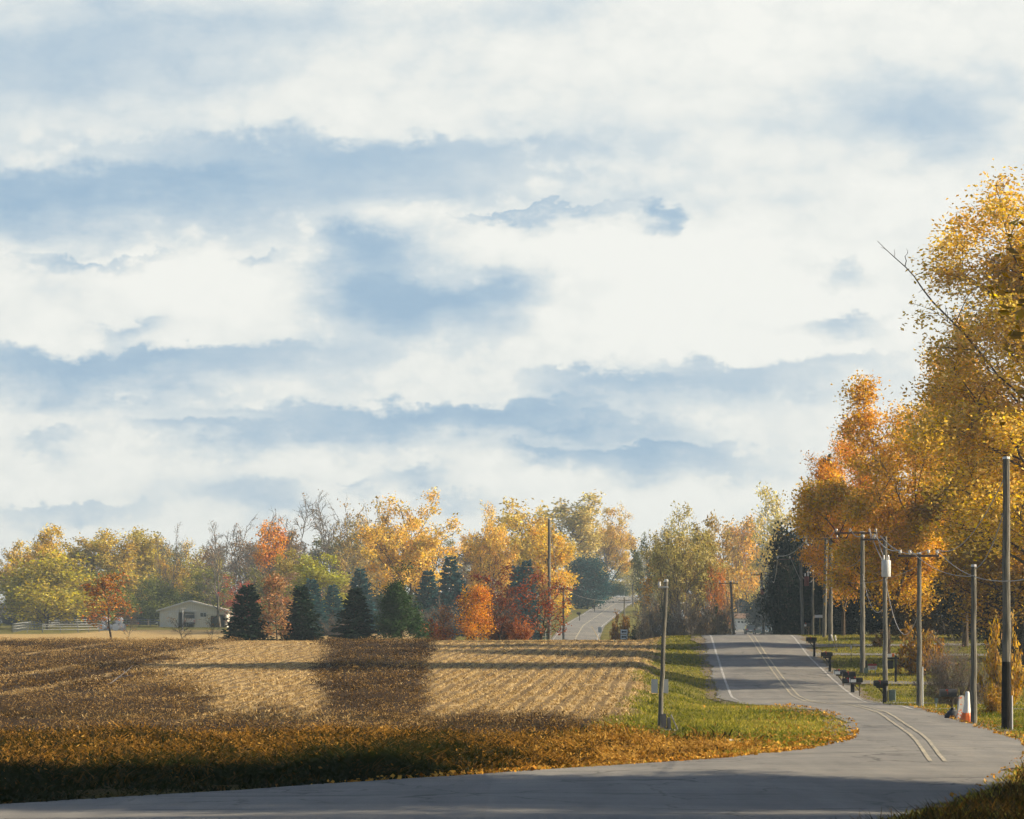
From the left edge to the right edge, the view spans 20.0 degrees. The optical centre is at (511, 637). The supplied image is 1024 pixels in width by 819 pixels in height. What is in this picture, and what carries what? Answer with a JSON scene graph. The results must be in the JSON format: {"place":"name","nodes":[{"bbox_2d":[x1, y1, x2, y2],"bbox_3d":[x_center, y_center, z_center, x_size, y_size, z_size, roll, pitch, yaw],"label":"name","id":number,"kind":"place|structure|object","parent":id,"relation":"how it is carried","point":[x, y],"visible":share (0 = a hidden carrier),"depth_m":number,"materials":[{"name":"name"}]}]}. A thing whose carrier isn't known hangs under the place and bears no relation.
{"place":"outdoors","nodes":[
{"label":"outdoors","id":0,"kind":"place"},
{"bbox_2d":[0,627,1023,818],"bbox_3d":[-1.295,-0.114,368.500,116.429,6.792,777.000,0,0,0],"label":"road","id":1,"kind":"structure","parent":0,"point":[876,764],"depth_m":57.36,"materials":[{"name":"grey asphalt"}]},
{"bbox_2d":[747,634,931,760],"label":"line","id":2,"kind":"object","parent":1,"relation":"on","point":[918,744],"visible":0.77,"depth_m":106.35,"materials":[{"name":"yellow paint"}]},
{"bbox_2d":[0,597,1023,799],"bbox_3d":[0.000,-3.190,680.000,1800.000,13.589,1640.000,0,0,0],"label":"ground","id":3,"kind":"structure","parent":0,"point":[144,631],"depth_m":147.95,"materials":[{"name":"soil"}]},
{"bbox_2d":[0,539,39,622],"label":"yellow tree","id":4,"kind":"object","parent":3,"relation":"on","point":[12,556],"visible":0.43,"depth_m":528.39,"materials":[{"name":"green plant"}]},
{"bbox_2d":[28,522,77,625],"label":"yellow tree","id":5,"kind":"object","parent":3,"relation":"on","point":[46,545],"visible":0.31,"depth_m":518.59,"materials":[{"name":"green plant"}]},
{"bbox_2d":[0,550,116,628],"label":"yellow tree","id":6,"kind":"object","parent":3,"relation":"on","point":[28,591],"visible":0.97,"depth_m":453.05,"materials":[{"name":"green plant"}]},
{"bbox_2d":[12,619,158,632],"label":"paddock fence","id":7,"kind":"object","parent":3,"relation":"on","point":[20,625],"visible":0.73,"depth_m":421.95,"materials":[{"name":"white wood"}]},
{"bbox_2d":[57,530,118,623],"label":"yellow tree","id":8,"kind":"object","parent":3,"relation":"on","point":[85,551],"visible":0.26,"depth_m":524.29,"materials":[{"name":"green plant"}]},
{"bbox_2d":[76,566,137,639],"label":"red oak","id":9,"kind":"object","parent":3,"relation":"on","point":[106,583],"visible":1,"depth_m":237.30,"materials":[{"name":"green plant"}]},
{"bbox_2d":[73,568,145,624],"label":"green tree","id":10,"kind":"object","parent":3,"relation":"on","point":[125,599],"visible":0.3,"depth_m":479.63,"materials":[{"name":"green plant"}]},
{"bbox_2d":[90,527,144,624],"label":"yellow tree","id":11,"kind":"object","parent":3,"relation":"on","point":[122,559],"visible":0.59,"depth_m":519.07,"materials":[{"name":"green plant"}]},
{"bbox_2d":[112,526,176,624],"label":"yellow tree","id":12,"kind":"object","parent":3,"relation":"on","point":[147,560],"visible":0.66,"depth_m":523.15,"materials":[{"name":"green plant"}]},
{"bbox_2d":[124,574,192,625],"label":"green tree","id":13,"kind":"object","parent":3,"relation":"on","point":[157,601],"visible":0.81,"depth_m":497.67,"materials":[{"name":"green plant"}]},
{"bbox_2d":[152,521,184,604],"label":"bare tree","id":14,"kind":"object","parent":3,"relation":"on","point":[176,571],"visible":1,"depth_m":499.44,"materials":[{"name":"grey plant"}]},
{"bbox_2d":[153,537,197,597],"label":"yellow tree","id":15,"kind":"object","parent":3,"relation":"on","point":[184,573],"visible":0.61,"depth_m":505.01,"materials":[{"name":"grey plant"}]},
{"bbox_2d":[156,600,232,626],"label":"house","id":16,"kind":"structure","parent":3,"relation":"on","point":[199,610],"depth_m":480.00,"materials":[{"name":"white paint"}]},
{"bbox_2d":[176,565,234,626],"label":"green tree","id":17,"kind":"object","parent":3,"relation":"on","point":[199,588],"visible":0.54,"depth_m":488.69,"materials":[{"name":"green plant"}]},
{"bbox_2d":[180,544,231,599],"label":"yellow tree","id":18,"kind":"object","parent":3,"relation":"on","point":[188,582],"visible":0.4,"depth_m":498.64,"materials":[{"name":"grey plant"}]},
{"bbox_2d":[192,520,235,626],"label":"bare tree","id":19,"kind":"object","parent":3,"relation":"on","point":[215,568],"visible":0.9,"depth_m":479.37,"materials":[{"name":"grey plant"}]},
{"bbox_2d":[209,537,264,585],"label":"tree","id":20,"kind":"object","parent":3,"relation":"on","point":[234,569],"visible":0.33,"depth_m":635.35,"materials":[{"name":"grey plant"}]},
{"bbox_2d":[217,584,280,640],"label":"spruce","id":21,"kind":"object","parent":3,"relation":"on","point":[250,613],"visible":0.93,"depth_m":239.47,"materials":[{"name":"green plant"}]},
{"bbox_2d":[218,508,285,625],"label":"bare tree","id":22,"kind":"object","parent":3,"relation":"on","point":[237,553],"visible":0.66,"depth_m":470.60,"materials":[{"name":"grey plant"}]},
{"bbox_2d":[228,564,290,626],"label":"green tree","id":23,"kind":"object","parent":3,"relation":"on","point":[257,585],"visible":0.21,"depth_m":468.77,"materials":[{"name":"green plant"}]},
{"bbox_2d":[249,516,292,626],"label":"orange tree","id":24,"kind":"object","parent":3,"relation":"on","point":[268,555],"visible":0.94,"depth_m":438.46,"materials":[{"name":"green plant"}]},
{"bbox_2d":[256,570,292,640],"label":"slender tree","id":25,"kind":"object","parent":3,"relation":"on","point":[275,580],"visible":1,"depth_m":238.89,"materials":[{"name":"orange plant"}]},
{"bbox_2d":[259,547,308,621],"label":"yellow tree","id":26,"kind":"object","parent":3,"relation":"on","point":[282,567],"visible":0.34,"depth_m":428.87,"materials":[{"name":"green plant"}]},
{"bbox_2d":[273,585,323,640],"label":"spruce","id":27,"kind":"object","parent":3,"relation":"on","point":[302,627],"visible":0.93,"depth_m":241.56,"materials":[{"name":"green plant"}]},
{"bbox_2d":[276,489,342,585],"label":"bare tree","id":28,"kind":"object","parent":3,"relation":"on","point":[304,546],"visible":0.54,"depth_m":446.11,"materials":[{"name":"grey plant"}]},
{"bbox_2d":[0,636,624,733],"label":"dried crop","id":29,"kind":"object","parent":3,"relation":"on","point":[103,680],"visible":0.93,"depth_m":134.93,"materials":[{"name":"brown plant"}]},
{"bbox_2d":[278,552,354,609],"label":"yellow tree","id":30,"kind":"object","parent":3,"relation":"on","point":[315,571],"visible":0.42,"depth_m":398.40,"materials":[{"name":"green plant"}]},
{"bbox_2d":[298,578,335,635],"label":"fir","id":31,"kind":"object","parent":3,"relation":"on","point":[318,604],"visible":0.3,"depth_m":367.54,"materials":[{"name":"green plant"}]},
{"bbox_2d":[304,535,362,593],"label":"tree","id":32,"kind":"object","parent":3,"relation":"on","point":[318,549],"visible":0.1,"depth_m":564.25,"materials":[{"name":"brown plant"}]},
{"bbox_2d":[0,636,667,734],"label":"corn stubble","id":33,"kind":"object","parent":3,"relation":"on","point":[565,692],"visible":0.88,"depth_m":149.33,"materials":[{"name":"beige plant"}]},
{"bbox_2d":[310,495,360,596],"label":"bare tree","id":34,"kind":"object","parent":3,"relation":"on","point":[332,538],"visible":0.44,"depth_m":449.35,"materials":[{"name":"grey plant"}]},
{"bbox_2d":[321,584,350,634],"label":"fir","id":35,"kind":"object","parent":3,"relation":"on","point":[335,607],"visible":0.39,"depth_m":382.52,"materials":[{"name":"green plant"}]},
{"bbox_2d":[328,587,382,640],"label":"spruce","id":36,"kind":"object","parent":3,"relation":"on","point":[358,626],"visible":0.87,"depth_m":239.49,"materials":[{"name":"green plant"}]},
{"bbox_2d":[326,496,385,593],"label":"sparse tree","id":37,"kind":"object","parent":3,"relation":"on","point":[346,547],"visible":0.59,"depth_m":440.24,"materials":[{"name":"grey plant"}]},
{"bbox_2d":[344,568,381,633],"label":"fir","id":38,"kind":"object","parent":3,"relation":"on","point":[361,583],"visible":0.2,"depth_m":387.56,"materials":[{"name":"green plant"}]},
{"bbox_2d":[0,718,784,803],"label":"roadside weeds","id":39,"kind":"object","parent":3,"relation":"on","point":[330,761],"visible":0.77,"depth_m":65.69,"materials":[{"name":"brown plant"}]},
{"bbox_2d":[367,559,439,640],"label":"juniper","id":40,"kind":"object","parent":3,"relation":"on","point":[400,613],"visible":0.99,"depth_m":239.63,"materials":[{"name":"green plant"}]},
{"bbox_2d":[348,487,468,631],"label":"golden tree","id":41,"kind":"object","parent":3,"relation":"on","point":[422,550],"visible":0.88,"depth_m":408.97,"materials":[{"name":"yellow plant"}]},
{"bbox_2d":[411,569,445,632],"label":"fir","id":42,"kind":"object","parent":3,"relation":"on","point":[426,601],"visible":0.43,"depth_m":382.54,"materials":[{"name":"green plant"}]},
{"bbox_2d":[421,618,455,640],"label":"orange shrub","id":43,"kind":"object","parent":3,"relation":"on","point":[436,632],"visible":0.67,"depth_m":242.60,"materials":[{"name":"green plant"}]},
{"bbox_2d":[418,586,469,639],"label":"brush","id":44,"kind":"object","parent":3,"relation":"on","point":[427,615],"visible":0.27,"depth_m":329.75,"materials":[{"name":"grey plant"}]},
{"bbox_2d":[437,555,462,617],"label":"fir","id":45,"kind":"object","parent":3,"relation":"on","point":[453,576],"visible":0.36,"depth_m":397.45,"materials":[{"name":"green plant"}]},
{"bbox_2d":[451,577,498,640],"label":"golden shrub","id":46,"kind":"object","parent":3,"relation":"on","point":[479,596],"visible":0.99,"depth_m":242.92,"materials":[{"name":"orange plant"}]},
{"bbox_2d":[452,563,523,639],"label":"maple","id":47,"kind":"object","parent":3,"relation":"on","point":[496,584],"visible":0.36,"depth_m":248.64,"materials":[{"name":"red plant"}]},
{"bbox_2d":[457,500,521,615],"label":"golden tree","id":48,"kind":"object","parent":3,"relation":"on","point":[495,541],"visible":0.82,"depth_m":428.54,"materials":[{"name":"yellow plant"}]},
{"bbox_2d":[488,587,521,639],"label":"maple","id":49,"kind":"object","parent":3,"relation":"on","point":[500,609],"visible":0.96,"depth_m":244.74,"materials":[{"name":"red plant"}]},
{"bbox_2d":[506,615,535,639],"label":"orange shrub","id":50,"kind":"object","parent":3,"relation":"on","point":[525,632],"visible":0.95,"depth_m":242.60,"materials":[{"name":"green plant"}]},
{"bbox_2d":[487,496,558,597],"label":"golden tree","id":51,"kind":"object","parent":3,"relation":"on","point":[525,550],"visible":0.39,"depth_m":448.65,"materials":[{"name":"yellow plant"}]},
{"bbox_2d":[510,559,546,639],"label":"fir","id":52,"kind":"object","parent":3,"relation":"on","point":[535,636],"visible":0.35,"depth_m":392.50,"materials":[{"name":"green plant"}]},
{"bbox_2d":[509,563,576,639],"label":"maple","id":53,"kind":"object","parent":3,"relation":"on","point":[544,604],"visible":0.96,"depth_m":245.52,"materials":[{"name":"red plant"}]},
{"bbox_2d":[523,517,583,628],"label":"golden tree","id":54,"kind":"object","parent":3,"relation":"on","point":[562,554],"visible":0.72,"depth_m":425.08,"materials":[{"name":"yellow plant"}]},
{"bbox_2d":[536,489,611,600],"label":"hazy tree","id":55,"kind":"object","parent":3,"relation":"on","point":[579,521],"visible":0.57,"depth_m":639.20,"materials":[{"name":"yellow plant"}]},
{"bbox_2d":[558,552,619,608],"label":"pine","id":56,"kind":"object","parent":3,"relation":"on","point":[592,584],"visible":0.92,"depth_m":582.00,"materials":[{"name":"green plant"}]},
{"bbox_2d":[575,500,640,595],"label":"golden tree","id":57,"kind":"object","parent":3,"relation":"on","point":[616,544],"visible":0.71,"depth_m":665.60,"materials":[{"name":"yellow plant"}]},
{"bbox_2d":[609,610,631,639],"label":"orange shrub","id":58,"kind":"object","parent":3,"relation":"on","point":[614,633],"visible":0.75,"depth_m":301.38,"materials":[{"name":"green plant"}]},
{"bbox_2d":[628,586,666,639],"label":"brush","id":59,"kind":"object","parent":3,"relation":"on","point":[643,623],"visible":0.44,"depth_m":291.65,"materials":[{"name":"brown plant"}]},
{"bbox_2d":[275,702,1023,800],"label":"fallen leaves","id":60,"kind":"object","parent":3,"relation":"on","point":[722,754],"visible":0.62,"depth_m":76.84,"materials":[{"name":"orange plant"}]},
{"bbox_2d":[629,524,673,616],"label":"tree","id":61,"kind":"object","parent":3,"relation":"on","point":[637,566],"visible":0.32,"depth_m":359.93,"materials":[{"name":"grey plant"}]},
{"bbox_2d":[651,579,667,727],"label":"utility pole","id":62,"kind":"object","parent":3,"relation":"on","point":[663,686],"visible":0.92,"depth_m":97.94,"materials":[{"name":"wood"}]},
{"bbox_2d":[639,594,691,638],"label":"brush","id":63,"kind":"object","parent":3,"relation":"on","point":[657,629],"visible":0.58,"depth_m":284.70,"materials":[{"name":"grey plant"}]},
{"bbox_2d":[317,635,1023,817],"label":"gravel shoulder","id":64,"kind":"object","parent":3,"relation":"on","point":[698,639],"visible":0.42,"depth_m":162.89},
{"bbox_2d":[656,571,705,635],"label":"brush","id":65,"kind":"object","parent":3,"relation":"on","point":[671,603],"visible":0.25,"depth_m":299.65,"materials":[{"name":"grey plant"}]},
{"bbox_2d":[639,500,729,630],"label":"ash tree","id":66,"kind":"object","parent":3,"relation":"on","point":[683,559],"visible":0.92,"depth_m":328.96,"materials":[{"name":"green plant"}]},
{"bbox_2d":[668,584,721,635],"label":"brush","id":67,"kind":"object","parent":3,"relation":"on","point":[703,628],"visible":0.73,"depth_m":281.89,"materials":[{"name":"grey plant"}]},
{"bbox_2d":[373,634,1023,818],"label":"grass","id":68,"kind":"structure","parent":3,"relation":"on","point":[719,709],"depth_m":115.71,"materials":[{"name":"green plant"}]},
{"bbox_2d":[701,555,730,627],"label":"red shrub","id":69,"kind":"object","parent":3,"relation":"on","point":[719,588],"visible":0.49,"depth_m":329.19,"materials":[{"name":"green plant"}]},
{"bbox_2d":[700,592,734,634],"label":"brush","id":70,"kind":"object","parent":3,"relation":"on","point":[720,629],"visible":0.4,"depth_m":299.33,"materials":[{"name":"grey plant"}]},
{"bbox_2d":[685,509,750,622],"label":"tan tree","id":71,"kind":"object","parent":3,"relation":"on","point":[725,544],"visible":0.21,"depth_m":344.31,"materials":[{"name":"brown plant"}]},
{"bbox_2d":[719,512,766,612],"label":"orange tree","id":72,"kind":"object","parent":3,"relation":"on","point":[743,541],"visible":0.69,"depth_m":628.68,"materials":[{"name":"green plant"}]},
{"bbox_2d":[738,590,770,632],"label":"cedar","id":73,"kind":"object","parent":3,"relation":"on","point":[750,615],"visible":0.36,"depth_m":547.08,"materials":[{"name":"green plant"}]},
{"bbox_2d":[745,481,794,607],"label":"tall tree","id":74,"kind":"object","parent":3,"relation":"on","point":[777,517],"visible":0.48,"depth_m":559.51,"materials":[{"name":"yellow plant"}]},
{"bbox_2d":[746,516,817,634],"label":"cedar","id":75,"kind":"object","parent":3,"relation":"on","point":[775,608],"visible":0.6,"depth_m":283.79,"materials":[{"name":"green plant"}]},
{"bbox_2d":[776,556,808,634],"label":"utility pole","id":76,"kind":"object","parent":3,"relation":"on","point":[806,580],"visible":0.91,"depth_m":239.88,"materials":[{"name":"brown wood"}]},
{"bbox_2d":[778,554,834,635],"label":"cedar","id":77,"kind":"object","parent":3,"relation":"on","point":[795,620],"visible":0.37,"depth_m":261.14,"materials":[{"name":"green plant"}]},
{"bbox_2d":[809,536,842,640],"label":"utility pole","id":78,"kind":"object","parent":3,"relation":"on","point":[830,619],"visible":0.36,"depth_m":212.87,"materials":[{"name":"brown wood"}]},
{"bbox_2d":[799,568,858,635],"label":"cedar","id":79,"kind":"object","parent":3,"relation":"on","point":[819,621],"visible":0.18,"depth_m":249.46,"materials":[{"name":"green plant"}]},
{"bbox_2d":[789,413,892,635],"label":"orange maple","id":80,"kind":"object","parent":3,"relation":"on","point":[809,555],"visible":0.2,"depth_m":221.07,"materials":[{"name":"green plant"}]},
{"bbox_2d":[827,590,878,634],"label":"cedar","id":81,"kind":"object","parent":3,"relation":"on","point":[852,609],"visible":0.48,"depth_m":231.56,"materials":[{"name":"green plant"}]},
{"bbox_2d":[835,529,877,672],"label":"utility pole","id":82,"kind":"object","parent":3,"relation":"on","point":[862,607],"visible":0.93,"depth_m":176.88,"materials":[{"name":"brown wood"}]},
{"bbox_2d":[861,535,890,700],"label":"utility pole","id":83,"kind":"object","parent":3,"relation":"on","point":[885,567],"visible":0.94,"depth_m":149.89,"materials":[{"name":"grey wood"}]},
{"bbox_2d":[777,370,996,653],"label":"amber tree","id":84,"kind":"object","parent":3,"relation":"on","point":[832,496],"visible":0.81,"depth_m":190.65,"materials":[{"name":"orange plant"}]},
{"bbox_2d":[865,600,913,634],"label":"cedar","id":85,"kind":"object","parent":3,"relation":"on","point":[879,622],"visible":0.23,"depth_m":228.24,"materials":[{"name":"green plant"}]},
{"bbox_2d":[898,550,938,705],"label":"utility pole","id":86,"kind":"object","parent":3,"relation":"on","point":[919,683],"visible":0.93,"depth_m":131.90,"materials":[{"name":"grey wood"}]},
{"bbox_2d":[887,592,953,638],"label":"woodland tree","id":87,"kind":"object","parent":3,"relation":"on","point":[926,623],"visible":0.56,"depth_m":214.74,"materials":[{"name":"brown plant"}]},
{"bbox_2d":[894,578,959,634],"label":"woodland tree","id":88,"kind":"object","parent":3,"relation":"on","point":[945,603],"visible":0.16,"depth_m":223.41,"materials":[{"name":"brown plant"}]},
{"bbox_2d":[894,621,962,674],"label":"brown shrub","id":89,"kind":"object","parent":3,"relation":"on","point":[911,655],"visible":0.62,"depth_m":174.67,"materials":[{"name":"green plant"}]},
{"bbox_2d":[835,756,1023,818],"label":"bank grass","id":90,"kind":"structure","parent":3,"relation":"on","point":[1008,808],"depth_m":47.42,"materials":[{"name":"green plant"}]},
{"bbox_2d":[881,307,1011,646],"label":"amber tree","id":91,"kind":"object","parent":3,"relation":"on","point":[965,639],"visible":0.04,"depth_m":204.76,"materials":[{"name":"orange plant"}]},
{"bbox_2d":[881,159,1023,683],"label":"poplar","id":92,"kind":"object","parent":3,"relation":"on","point":[978,428],"visible":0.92,"depth_m":162.79,"materials":[{"name":"yellow plant"}]},
{"bbox_2d":[909,617,1000,705],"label":"bush","id":93,"kind":"object","parent":3,"relation":"on","point":[941,678],"visible":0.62,"depth_m":140.57,"materials":[{"name":"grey plant"}]},
{"bbox_2d":[901,396,1023,638],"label":"amber tree","id":94,"kind":"object","parent":3,"relation":"on","point":[1016,566],"visible":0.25,"depth_m":184.78,"materials":[{"name":"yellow plant"}]},
{"bbox_2d":[970,564,976,723],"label":"utility pole","id":95,"kind":"object","parent":3,"relation":"on","point":[973,694],"visible":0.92,"depth_m":100.92,"materials":[{"name":"wood"}]},
{"bbox_2d":[937,570,1019,638],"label":"woodland tree","id":96,"kind":"object","parent":3,"relation":"on","point":[956,628],"visible":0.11,"depth_m":215.23,"materials":[{"name":"brown plant"}]},
{"bbox_2d":[979,676,1001,713],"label":"amber shrub","id":97,"kind":"object","parent":3,"relation":"on","point":[991,704],"visible":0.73,"depth_m":117.85,"materials":[{"name":"yellow plant"}]},
{"bbox_2d":[968,219,1023,424],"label":"roadside tree","id":98,"kind":"object","parent":3,"relation":"on","point":[1016,334],"visible":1,"depth_m":58.70,"materials":[{"name":"yellow plant"}]},
{"bbox_2d":[969,575,1023,660],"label":"woodland tree","id":99,"kind":"object","parent":3,"relation":"on","point":[1019,631],"visible":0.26,"depth_m":189.27,"materials":[{"name":"brown plant"}]},
{"bbox_2d":[977,609,1023,705],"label":"amber shrub","id":100,"kind":"object","parent":3,"relation":"on","point":[1017,682],"visible":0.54,"depth_m":134.69,"materials":[{"name":"yellow plant"}]},
{"bbox_2d":[1001,456,1012,729],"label":"utility pole","id":101,"kind":"object","parent":3,"relation":"on","point":[1006,709],"visible":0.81,"depth_m":94.89,"materials":[{"name":"wood"}]},
{"bbox_2d":[0,0,1023,622],"label":"sky","id":102,"kind":"structure","parent":0,"point":[256,256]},
{"bbox_2d":[551,596,650,639],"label":"road","id":103,"kind":"structure","parent":0,"point":[587,632],"depth_m":494.62,"materials":[{"name":"grey asphalt"}]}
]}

